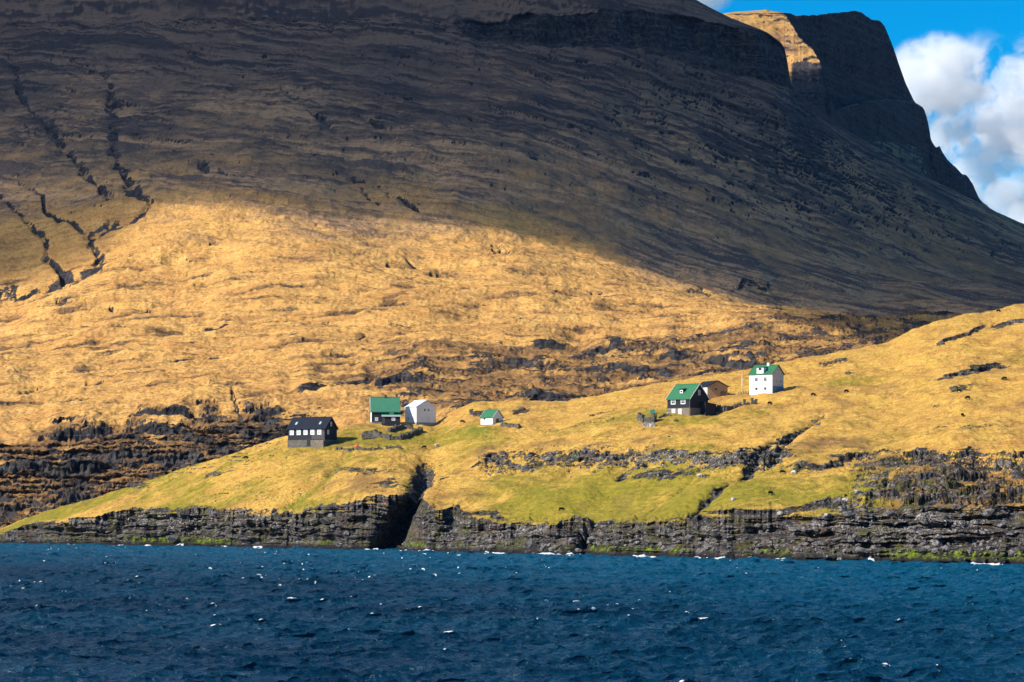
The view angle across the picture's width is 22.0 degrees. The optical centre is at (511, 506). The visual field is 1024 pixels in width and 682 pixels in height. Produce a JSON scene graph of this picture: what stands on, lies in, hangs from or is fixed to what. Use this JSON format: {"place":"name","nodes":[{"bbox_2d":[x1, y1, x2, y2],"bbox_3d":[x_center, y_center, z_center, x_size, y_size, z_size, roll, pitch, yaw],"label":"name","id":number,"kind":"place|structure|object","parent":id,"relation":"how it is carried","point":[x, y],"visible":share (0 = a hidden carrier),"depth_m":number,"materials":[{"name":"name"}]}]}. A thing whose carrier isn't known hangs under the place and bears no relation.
{"place":"outdoors","nodes":[
{"label":"outdoors","id":0,"kind":"place"},
{"bbox_2d":[0,0,1023,528],"bbox_3d":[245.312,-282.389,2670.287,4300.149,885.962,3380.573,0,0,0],"label":"mountain","id":1,"kind":"structure","parent":0,"point":[230,226],"depth_m":2040.43,"materials":[{"name":"brown plant"}]},
{"bbox_2d":[0,303,1023,564],"bbox_3d":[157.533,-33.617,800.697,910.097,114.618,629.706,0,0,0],"label":"headland","id":2,"kind":"structure","parent":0,"point":[902,401],"depth_m":731.82,"materials":[{"name":"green plant"}]},
{"bbox_2d":[286,417,338,448],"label":"black house","id":3,"kind":"structure","parent":2,"relation":"on","point":[315,432],"depth_m":814.10,"materials":[{"name":"stone"}]},
{"bbox_2d":[335,445,400,450],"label":"stone wall","id":4,"kind":"structure","parent":2,"relation":"on","point":[369,449],"depth_m":797.91,"materials":[{"name":"grey stone"}]},
{"bbox_2d":[369,395,400,425],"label":"dark house","id":5,"kind":"structure","parent":2,"relation":"on","point":[385,410],"depth_m":836.39,"materials":[{"name":"metal"}]},
{"bbox_2d":[362,426,422,439],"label":"stone wall","id":6,"kind":"structure","parent":2,"relation":"on","point":[406,435],"depth_m":815.67,"materials":[{"name":"grey stone"}]},
{"bbox_2d":[388,424,413,431],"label":"stone wall","id":7,"kind":"structure","parent":2,"relation":"on","point":[395,427],"depth_m":829.70,"materials":[{"name":"grey stone"}]},
{"bbox_2d":[404,400,436,425],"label":"white house","id":8,"kind":"structure","parent":2,"relation":"on","point":[419,412],"depth_m":840.76,"materials":[{"name":"white paint"}]},
{"bbox_2d":[479,409,503,425],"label":"white shed","id":9,"kind":"structure","parent":2,"relation":"on","point":[491,416],"depth_m":813.66,"materials":[{"name":"paint"}]},
{"bbox_2d":[500,422,520,428],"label":"stone wall","id":10,"kind":"structure","parent":2,"relation":"on","point":[509,425],"depth_m":803.22,"materials":[{"name":"grey stone"}]},
{"bbox_2d":[0,448,1023,559],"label":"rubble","id":11,"kind":"object","parent":2,"relation":"on","point":[859,550],"visible":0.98,"depth_m":606.29,"materials":[{"name":"grey stone"}]},
{"bbox_2d":[637,412,656,422],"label":"stone ruin","id":12,"kind":"object","parent":2,"relation":"on","point":[641,417],"visible":0.98,"depth_m":768.47,"materials":[{"name":"grey stone"}]},
{"bbox_2d":[642,422,656,426],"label":"stone wall","id":13,"kind":"structure","parent":2,"relation":"on","point":[648,424],"depth_m":763.33,"materials":[{"name":"grey stone"}]},
{"bbox_2d":[658,413,670,417],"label":"stone wall","id":14,"kind":"structure","parent":2,"relation":"on","point":[665,415],"depth_m":775.56,"materials":[{"name":"grey stone"}]},
{"bbox_2d":[665,383,716,415],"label":"black house","id":15,"kind":"structure","parent":2,"relation":"on","point":[689,399],"depth_m":776.93,"materials":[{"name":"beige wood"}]},
{"bbox_2d":[700,380,728,398],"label":"wooden barn","id":16,"kind":"structure","parent":2,"relation":"on","point":[715,388],"depth_m":800.50,"materials":[{"name":"wood"}]},
{"bbox_2d":[716,398,757,412],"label":"stone wall","id":17,"kind":"structure","parent":2,"relation":"on","point":[721,409],"depth_m":780.74,"materials":[{"name":"grey stone"}]},
{"bbox_2d":[748,363,784,394],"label":"white house","id":18,"kind":"structure","parent":2,"relation":"on","point":[768,378],"depth_m":792.79,"materials":[{"name":"white paint"}]},
{"bbox_2d":[0,542,1023,681],"bbox_3d":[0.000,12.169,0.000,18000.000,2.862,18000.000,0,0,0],"label":"water","id":19,"kind":"structure","parent":0,"point":[90,612],"depth_m":277.69,"materials":[{"name":"blue liquid"}]},
{"bbox_2d":[723,9,987,206],"bbox_3d":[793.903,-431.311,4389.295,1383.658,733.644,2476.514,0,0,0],"label":"cliff","id":20,"kind":"structure","parent":0,"point":[845,71],"depth_m":4152.83,"materials":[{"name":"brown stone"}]},
{"bbox_2d":[697,0,1023,223],"label":"sky","id":21,"kind":"structure","parent":0,"point":[962,61],"materials":[{"name":"blue"}]}
]}

